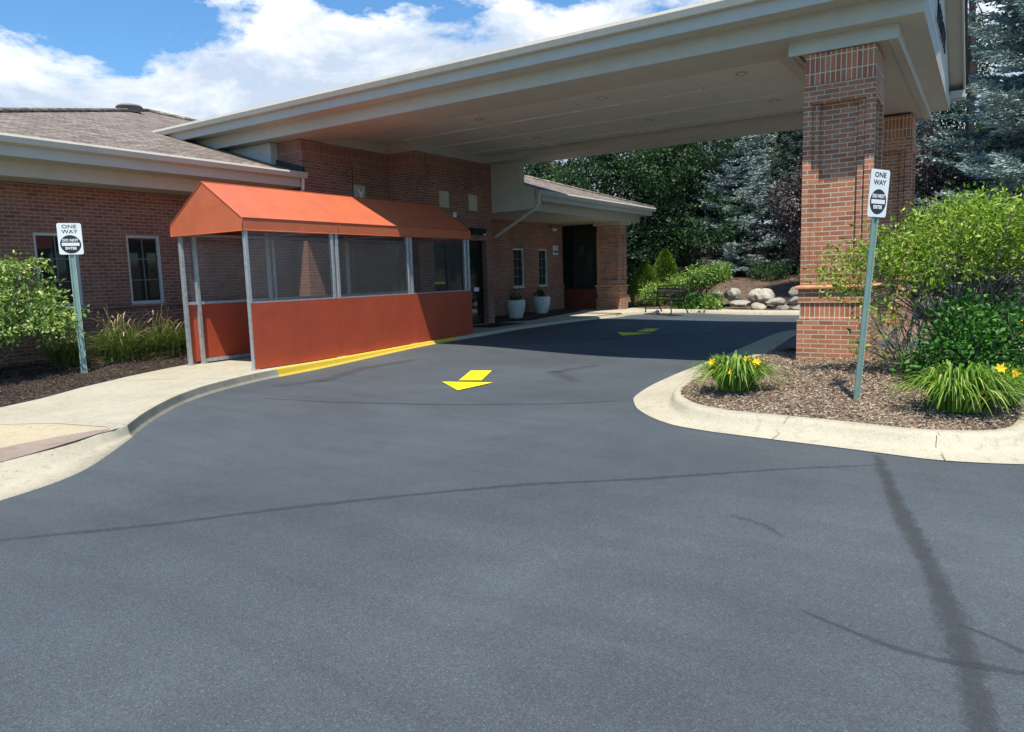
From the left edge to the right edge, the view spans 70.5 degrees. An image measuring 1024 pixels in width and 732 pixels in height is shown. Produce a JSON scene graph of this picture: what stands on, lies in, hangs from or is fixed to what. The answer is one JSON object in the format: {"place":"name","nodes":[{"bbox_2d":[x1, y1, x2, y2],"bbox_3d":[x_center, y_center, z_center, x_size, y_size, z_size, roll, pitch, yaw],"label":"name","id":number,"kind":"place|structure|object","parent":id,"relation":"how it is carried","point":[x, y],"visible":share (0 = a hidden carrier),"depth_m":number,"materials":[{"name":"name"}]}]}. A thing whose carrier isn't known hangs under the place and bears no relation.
{"place":"outdoors","nodes":[
{"label":"outdoors","id":0,"kind":"place"},
{"bbox_2d":[9,328,109,370],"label":"ornamental grass","id":1,"kind":"object","parent":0,"point":[63,353],"depth_m":12.46,"materials":[{"name":"plant"}]},
{"bbox_2d":[0,347,209,406],"bbox_3d":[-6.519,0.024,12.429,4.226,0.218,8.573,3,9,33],"label":"wood mulch","id":2,"kind":"object","parent":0,"point":[111,363],"visible":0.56,"depth_m":11.84,"materials":[{"name":"brown wood"}]},
{"bbox_2d":[0,250,99,364],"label":"ornamental tree","id":3,"kind":"object","parent":2,"relation":"on","point":[31,313],"visible":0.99,"depth_m":11.49,"materials":[{"name":"green plant"}]},
{"bbox_2d":[56,223,87,372],"bbox_3d":[-7.101,-1.001,11.819,0.341,2.620,0.031,-6,8,-29],"label":"traffic sign","id":4,"kind":"object","parent":2,"relation":"on","point":[70,241],"visible":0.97,"depth_m":11.74,"materials":[{"name":"metal"}]},
{"bbox_2d":[71,304,181,363],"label":"ornamental grass","id":5,"kind":"object","parent":2,"relation":"on","point":[121,345],"depth_m":13.18,"materials":[{"name":"plant"}]},
{"bbox_2d":[99,298,186,358],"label":"ornamental grass","id":6,"kind":"object","parent":2,"relation":"on","point":[170,344],"depth_m":13.99,"materials":[{"name":"plant"}]},
{"bbox_2d":[91,423,124,435],"bbox_3d":[-4.392,0.651,7.637,0.548,0.001,0.735,0,7,11],"label":"pavement corner","id":7,"kind":"object","parent":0,"point":[118,425],"visible":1,"depth_m":7.71,"materials":[{"name":"concrete"}]},
{"bbox_2d":[172,304,186,351],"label":"ornamental grass","id":8,"kind":"object","parent":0,"point":[181,329],"depth_m":14.70,"materials":[{"name":"plant"}]},
{"bbox_2d":[0,310,617,428],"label":"pavement","id":9,"kind":"structure","parent":0,"point":[111,404],"depth_m":10.03,"materials":[{"name":"concrete"}]},
{"bbox_2d":[0,423,109,447],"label":"pavement ramp","id":10,"kind":"structure","parent":9,"relation":"on","point":[13,434],"depth_m":7.49,"materials":[{"name":"concrete"}]},
{"bbox_2d":[0,428,109,461],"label":"tactile strip","id":11,"kind":"object","parent":9,"relation":"on","point":[14,451],"visible":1,"depth_m":6.84,"materials":[{"name":"concrete"}]},
{"bbox_2d":[2,378,205,426],"bbox_3d":[-3.279,-0.315,14.546,3.345,0.121,15.428,1,8,21],"label":"pavement joint","id":12,"kind":"object","parent":9,"relation":"on","point":[74,424],"visible":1,"depth_m":7.93,"materials":[{"name":"beige concrete"}]},
{"bbox_2d":[170,181,472,369],"bbox_3d":[-3.523,-1.937,15.151,2.037,3.204,6.335,3,9,33],"label":"entrance shelter","id":13,"kind":"object","parent":9,"relation":"on","point":[270,331],"visible":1,"depth_m":13.84,"materials":[{"name":"orange fabric"}]},
{"bbox_2d":[376,238,406,292],"bbox_3d":[-3.156,-2.405,17.320,0.003,1.275,2.055,3,9,33],"label":"vinyl window","id":14,"kind":"structure","parent":13,"relation":"in","point":[396,251],"depth_m":17.82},
{"bbox_2d":[473,323,521,327],"bbox_3d":[-0.481,-1.151,20.284,0.900,0.012,1.600,3,9,33],"label":"door mat","id":15,"kind":"object","parent":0,"point":[491,325],"depth_m":20.18,"materials":[{"name":"rubber"}]},
{"bbox_2d":[0,313,1023,731],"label":"asphalt driveway","id":16,"kind":"structure","parent":0,"point":[550,529],"depth_m":4.03,"materials":[{"name":"grey asphalt"}]},
{"bbox_2d":[0,425,132,499],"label":"kerb and gutter","id":17,"kind":"structure","parent":16,"relation":"on","point":[30,472],"depth_m":6.48,"materials":[{"name":"concrete"}]},
{"bbox_2d":[127,369,279,435],"bbox_3d":[-4.258,0.428,10.048,0.500,0.160,4.630,-1,7,2],"label":"kerb face","id":18,"kind":"object","parent":16,"relation":"on","point":[139,423],"visible":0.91,"depth_m":10.11},
{"bbox_2d":[119,369,275,424],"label":"kerb top","id":19,"kind":"structure","parent":18,"relation":"on","point":[130,418],"depth_m":9.38,"materials":[{"name":"concrete"}]},
{"bbox_2d":[273,337,457,376],"bbox_3d":[-2.686,-0.233,14.585,0.214,0.250,5.272,3,8,31],"label":"kerb yellow stripe","id":20,"kind":"object","parent":18,"relation":"on","point":[296,368],"visible":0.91,"depth_m":13.78,"materials":[{"name":"paint"}]},
{"bbox_2d":[444,370,492,389],"bbox_3d":[-0.686,0.207,11.214,0.782,0.014,2.012,-2,7,-2],"label":"painted arrow","id":21,"kind":"object","parent":16,"relation":"on","point":[476,374],"visible":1,"depth_m":11.20,"materials":[{"name":"yellow paint"}]},
{"bbox_2d":[0,0,967,376],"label":"brick building","id":22,"kind":"structure","parent":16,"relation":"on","point":[856,90],"depth_m":14.37,"materials":[{"name":"brown brick"}]},
{"bbox_2d":[32,232,86,308],"bbox_3d":[-8.392,-1.749,13.399,0.135,1.415,0.810,3,9,33],"label":"window","id":23,"kind":"structure","parent":22,"relation":"in","point":[45,242],"depth_m":13.39,"materials":[{"name":"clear glass"}]},
{"bbox_2d":[126,235,166,304],"bbox_3d":[-7.486,-1.948,14.776,0.135,1.415,0.750,3,9,33],"label":"window","id":24,"kind":"structure","parent":22,"relation":"in","point":[143,251],"depth_m":14.81,"materials":[{"name":"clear glass"}]},
{"bbox_2d":[469,246,481,323],"bbox_3d":[-1.122,-2.322,20.784,0.060,2.220,0.730,3,9,33],"label":"door","id":25,"kind":"structure","parent":22,"relation":"in","point":[474,251],"depth_m":20.90,"materials":[{"name":"black glass"}]},
{"bbox_2d":[513,248,525,287],"bbox_3d":[0.214,-3.334,24.780,0.135,1.365,0.740,3,9,33],"label":"window","id":26,"kind":"structure","parent":22,"relation":"in","point":[518,262],"depth_m":24.86,"materials":[{"name":"white glass"}]},
{"bbox_2d":[538,249,548,286],"bbox_3d":[1.106,-3.530,26.137,0.135,1.365,0.670,3,9,33],"label":"window","id":27,"kind":"structure","parent":22,"relation":"in","point":[542,252],"depth_m":26.23,"materials":[{"name":"white glass"}]},
{"bbox_2d":[455,314,623,339],"bbox_3d":[1.010,-1.155,20.467,0.571,0.100,8.745,3,9,35],"label":"kerb entrance","id":28,"kind":"object","parent":16,"relation":"on","point":[461,337],"visible":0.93,"depth_m":19.91,"materials":[{"name":"concrete"}]},
{"bbox_2d":[618,328,657,335],"bbox_3d":[3.169,-0.848,17.980,1.838,0.033,0.834,-8,9,-40],"label":"painted arrow","id":29,"kind":"object","parent":16,"relation":"on","point":[632,333],"visible":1,"depth_m":17.90,"materials":[{"name":"yellow paint"}]},
{"bbox_2d":[645,284,688,313],"bbox_3d":[5.066,-2.215,23.822,0.718,0.931,1.562,-5,8,-23],"label":"park bench","id":30,"kind":"object","parent":16,"relation":"on","point":[672,292],"visible":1,"depth_m":23.73,"materials":[{"name":"black metal"}]},
{"bbox_2d":[585,308,946,315],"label":"kerb","id":31,"kind":"structure","parent":16,"relation":"on","point":[626,312],"depth_m":24.20,"materials":[{"name":"concrete"}]},
{"bbox_2d":[633,330,1023,463],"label":"island kerb","id":32,"kind":"structure","parent":16,"relation":"on","point":[673,406],"depth_m":6.72,"materials":[{"name":"concrete"}]},
{"bbox_2d":[917,296,945,311],"bbox_3d":[11.267,-1.641,19.474,0.773,0.494,0.756,-7,9,-37],"label":"boulder","id":33,"kind":"object","parent":16,"relation":"on","point":[921,303],"visible":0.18,"depth_m":19.22,"materials":[{"name":"stone"}]},
{"bbox_2d":[876,456,992,731],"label":"crack seal","id":34,"kind":"object","parent":16,"relation":"on","point":[967,662],"visible":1,"depth_m":3.18,"materials":[{"name":"grey asphalt"}]},
{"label":"boulder","id":35,"kind":"object","parent":16,"relation":"on","visible":0},
{"bbox_2d":[1000,288,1023,308],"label":"boulder","id":36,"kind":"object","parent":35,"relation":"on","point":[1020,297],"visible":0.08,"depth_m":18.10,"materials":[{"name":"stone"}]},
{"bbox_2d":[944,287,996,304],"bbox_3d":[12.218,-1.786,19.293,0.889,0.705,1.203,-7,9,-34],"label":"boulder","id":37,"kind":"object","parent":36,"relation":"on","point":[947,293],"visible":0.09,"depth_m":19.26,"materials":[{"name":"stone"}]},
{"bbox_2d":[0,0,1023,239],"label":"sky","id":38,"kind":"structure","parent":0,"point":[194,59],"materials":[{"name":"blue"}]},
{"bbox_2d":[495,309,583,321],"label":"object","id":39,"kind":"object","parent":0,"point":[530,315],"visible":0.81,"depth_m":23.93,"materials":[{"name":"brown wood"}]},
{"bbox_2d":[505,289,524,317],"bbox_3d":[0.106,-1.936,22.501,0.630,0.913,0.665,3,9,33],"label":"planter","id":40,"kind":"object","parent":39,"relation":"on","point":[515,307],"visible":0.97,"depth_m":22.30,"materials":[{"name":"ceramic"}]},
{"bbox_2d":[530,287,549,313],"bbox_3d":[0.967,-2.267,24.678,0.649,0.951,0.695,3,9,33],"label":"planter","id":41,"kind":"object","parent":39,"relation":"on","point":[541,302],"visible":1,"depth_m":24.51,"materials":[{"name":"ceramic"}]},
{"bbox_2d":[567,308,639,314],"bbox_3d":[3.766,-2.024,26.286,4.300,0.001,5.000,3,9,33],"label":"pavement apron","id":42,"kind":"object","parent":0,"point":[603,310],"visible":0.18,"depth_m":26.64,"materials":[{"name":"concrete"}]},
{"bbox_2d":[627,237,1002,309],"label":"mulch slope","id":43,"kind":"structure","parent":0,"point":[781,287],"depth_m":27.94,"materials":[{"name":"brown wood"}]},
{"bbox_2d":[524,157,598,191],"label":"broadleaf tree","id":44,"kind":"object","parent":43,"relation":"on","point":[539,168],"visible":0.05,"depth_m":36.98,"materials":[{"name":"green plant"}]},
{"bbox_2d":[539,148,672,278],"bbox_3d":[3.853,-8.928,33.023,7.510,11.722,7.249,3,9,33],"label":"broadleaf tree","id":45,"kind":"object","parent":43,"relation":"on","point":[603,168],"visible":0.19,"depth_m":31.35,"materials":[{"name":"green plant"}]},
{"bbox_2d":[628,263,659,306],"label":"dwarf spruce","id":46,"kind":"object","parent":43,"relation":"on","point":[640,273],"visible":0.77,"depth_m":27.70,"materials":[{"name":"green plant"}]},
{"bbox_2d":[649,249,681,304],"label":"dwarf spruce","id":47,"kind":"object","parent":43,"relation":"on","point":[665,254],"visible":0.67,"depth_m":27.78,"materials":[{"name":"green plant"}]},
{"bbox_2d":[629,141,736,273],"bbox_3d":[8.137,-9.399,35.978,6.530,9.979,7.552,0,7,15],"label":"broadleaf tree","id":48,"kind":"object","parent":43,"relation":"on","point":[690,179],"visible":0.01,"depth_m":34.56,"materials":[{"name":"green plant"}]},
{"bbox_2d":[636,260,734,305],"bbox_3d":[6.038,-2.931,25.411,3.354,1.661,1.746,0,7,12],"label":"weeping shrub","id":49,"kind":"object","parent":43,"relation":"on","point":[713,275],"visible":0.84,"depth_m":25.11,"materials":[{"name":"green plant"}]},
{"bbox_2d":[665,288,717,309],"bbox_3d":[6.251,-2.202,25.353,1.387,1.212,1.947,-6,9,-33],"label":"shrub","id":50,"kind":"object","parent":43,"relation":"on","point":[689,304],"visible":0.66,"depth_m":25.06,"materials":[{"name":"green plant"}]},
{"bbox_2d":[614,137,771,288],"bbox_3d":[7.256,-8.145,31.003,7.950,10.504,6.874,-2,7,-6],"label":"broadleaf tree","id":51,"kind":"object","parent":43,"relation":"on","point":[677,185],"visible":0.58,"depth_m":29.89,"materials":[{"name":"green plant"}]},
{"bbox_2d":[697,289,727,312],"bbox_3d":[6.825,-2.053,24.475,1.184,1.074,1.053,3,9,33],"label":"flowering plant","id":52,"kind":"object","parent":43,"relation":"on","point":[706,303],"visible":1,"depth_m":24.42,"materials":[{"name":"green plant"}]},
{"bbox_2d":[711,292,723,300],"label":"boulder","id":53,"kind":"object","parent":43,"relation":"on","point":[718,294],"visible":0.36,"depth_m":25.68,"materials":[{"name":"stone"}]},
{"bbox_2d":[724,288,742,300],"bbox_3d":[7.756,-2.500,25.399,0.640,0.468,0.574,-5,8,-26],"label":"boulder","id":54,"kind":"object","parent":43,"relation":"on","point":[731,294],"visible":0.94,"depth_m":25.20,"materials":[{"name":"stone"}]},
{"bbox_2d":[670,133,799,275],"bbox_3d":[9.428,-8.701,30.296,5.595,10.616,5.354,0,7,10],"label":"spruce tree","id":55,"kind":"object","parent":43,"relation":"on","point":[734,255],"visible":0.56,"depth_m":29.73,"materials":[{"name":"green plant"}]},
{"bbox_2d":[730,300,750,306],"bbox_3d":[7.710,-2.109,24.456,0.696,0.244,0.488,1,7,17],"label":"boulder","id":56,"kind":"object","parent":43,"relation":"on","point":[739,303],"visible":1,"depth_m":24.32,"materials":[{"name":"stone"}]},
{"bbox_2d":[748,288,759,302],"bbox_3d":[8.516,-2.404,25.029,0.711,0.560,0.737,-8,9,-39],"label":"boulder","id":57,"kind":"object","parent":43,"relation":"on","point":[751,294],"visible":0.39,"depth_m":24.88,"materials":[{"name":"stone"}]},
{"bbox_2d":[751,302,767,309],"bbox_3d":[8.169,-1.931,23.950,0.567,0.362,0.436,4,9,39],"label":"boulder","id":58,"kind":"object","parent":43,"relation":"on","point":[757,306],"visible":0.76,"depth_m":23.81,"materials":[{"name":"stone"}]},
{"bbox_2d":[725,131,802,261],"bbox_3d":[13.290,-10.391,33.130,7.510,11.722,7.249,-4,7,-16],"label":"broadleaf tree","id":59,"kind":"object","parent":43,"relation":"on","point":[770,144],"visible":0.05,"depth_m":32.57,"materials":[{"name":"green plant"}]},
{"bbox_2d":[754,288,774,303],"bbox_3d":[8.510,-2.357,24.331,0.624,0.530,0.556,-3,7,-13],"label":"boulder","id":60,"kind":"object","parent":43,"relation":"on","point":[763,295],"visible":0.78,"depth_m":24.17,"materials":[{"name":"stone"}]},
{"bbox_2d":[743,256,798,281],"bbox_3d":[10.219,-3.778,28.745,2.163,1.222,2.001,3,9,33],"label":"shrub","id":61,"kind":"object","parent":43,"relation":"on","point":[758,270],"visible":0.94,"depth_m":28.40,"materials":[{"name":"green plant"}]},
{"bbox_2d":[744,129,802,270],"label":"spruce tree","id":62,"kind":"object","parent":43,"relation":"on","point":[794,150],"visible":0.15,"depth_m":29.12,"materials":[{"name":"green plant"}]},
{"bbox_2d":[755,140,802,267],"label":"purple leaf tree","id":63,"kind":"object","parent":43,"relation":"on","point":[792,213],"visible":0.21,"depth_m":24.90,"materials":[{"name":"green plant"}]},
{"bbox_2d":[772,304,788,309],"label":"boulder","id":64,"kind":"object","parent":43,"relation":"on","point":[781,307],"visible":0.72,"depth_m":23.52,"materials":[{"name":"stone"}]},
{"bbox_2d":[765,297,784,304],"bbox_3d":[8.611,-2.114,23.708,0.572,0.254,0.518,-3,7,-12],"label":"boulder","id":65,"kind":"object","parent":64,"relation":"on","point":[776,301],"visible":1,"depth_m":23.51,"materials":[{"name":"stone"}]},
{"bbox_2d":[788,287,797,297],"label":"boulder","id":66,"kind":"object","parent":43,"relation":"on","point":[792,292],"visible":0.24,"depth_m":24.19,"materials":[{"name":"stone"}]},
{"bbox_2d":[788,296,799,305],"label":"boulder","id":67,"kind":"object","parent":43,"relation":"on","point":[793,301],"visible":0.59,"depth_m":23.36,"materials":[{"name":"stone"}]},
{"bbox_2d":[792,304,799,309],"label":"boulder","id":68,"kind":"object","parent":43,"relation":"on","point":[797,307],"visible":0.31,"depth_m":23.18,"materials":[{"name":"stone"}]},
{"bbox_2d":[916,113,961,193],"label":"spruce tree","id":69,"kind":"object","parent":43,"relation":"on","point":[922,126],"depth_m":27.41,"materials":[{"name":"green plant"}]},
{"bbox_2d":[913,121,988,295],"bbox_3d":[12.409,-4.335,21.641,4.499,5.960,3.910,-2,7,-3],"label":"purple leaf tree","id":70,"kind":"object","parent":43,"relation":"on","point":[928,175],"visible":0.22,"depth_m":20.82,"materials":[{"name":"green plant"}]},
{"bbox_2d":[916,14,1012,198],"bbox_3d":[17.865,-10.444,31.019,7.904,12.079,9.142,-5,8,-22],"label":"broadleaf tree","id":71,"kind":"object","parent":43,"relation":"on","point":[950,122],"visible":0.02,"depth_m":29.91,"materials":[{"name":"green plant"}]},
{"bbox_2d":[913,0,1023,291],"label":"spruce tree","id":72,"kind":"object","parent":43,"relation":"on","point":[1003,114],"visible":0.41,"depth_m":19.07,"materials":[{"name":"green plant"}]},
{"bbox_2d":[960,0,1019,253],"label":"tall tree","id":73,"kind":"object","parent":43,"relation":"on","point":[972,67],"visible":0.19,"depth_m":25.33,"materials":[{"name":"green plant"}]},
{"bbox_2d":[681,320,1022,429],"bbox_3d":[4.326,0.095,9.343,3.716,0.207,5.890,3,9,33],"label":"wood mulch","id":74,"kind":"object","parent":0,"point":[789,355],"visible":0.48,"depth_m":7.96,"materials":[{"name":"brown wood"}]},
{"bbox_2d":[682,350,795,392],"bbox_3d":[2.636,0.054,8.473,1.289,0.436,1.357,3,9,33],"label":"daylily","id":75,"kind":"object","parent":74,"relation":"on","point":[739,373],"visible":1,"depth_m":8.27,"materials":[{"name":"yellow plant"}]},
{"bbox_2d":[776,329,959,350],"bbox_3d":[6.741,-0.504,13.126,2.850,0.001,4.150,3,9,33],"label":"island pad","id":76,"kind":"object","parent":74,"relation":"on","point":[791,344],"visible":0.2,"depth_m":12.37,"materials":[{"name":"concrete"}]},
{"bbox_2d":[853,169,889,401],"bbox_3d":[3.648,-0.724,7.443,0.285,2.515,0.037,-3,10,-27],"label":"traffic sign","id":77,"kind":"object","parent":74,"relation":"on","point":[878,193],"visible":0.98,"depth_m":7.36,"materials":[{"name":"metal"}]},
{"bbox_2d":[845,247,951,376],"bbox_3d":[4.568,-0.590,8.593,1.156,1.642,1.008,3,9,33],"label":"twiggy sapling","id":78,"kind":"object","parent":74,"relation":"on","point":[902,319],"visible":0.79,"depth_m":8.56,"materials":[{"name":"green plant"}]},
{"bbox_2d":[799,178,1023,366],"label":"shrub","id":79,"kind":"object","parent":74,"relation":"on","point":[981,238],"visible":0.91,"depth_m":8.34,"materials":[{"name":"green plant"}]},
{"bbox_2d":[883,359,1023,413],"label":"daylily","id":80,"kind":"object","parent":74,"relation":"on","point":[949,388],"visible":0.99,"depth_m":6.77,"materials":[{"name":"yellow plant"}]},
{"bbox_2d":[886,281,1023,390],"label":"green bush","id":81,"kind":"object","parent":74,"relation":"on","point":[983,335],"visible":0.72,"depth_m":7.83,"materials":[{"name":"green plant"}]},
{"bbox_2d":[953,360,1023,405],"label":"daylily","id":82,"kind":"object","parent":74,"relation":"on","point":[1018,373],"visible":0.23,"depth_m":7.07,"materials":[{"name":"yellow plant"}]}
]}

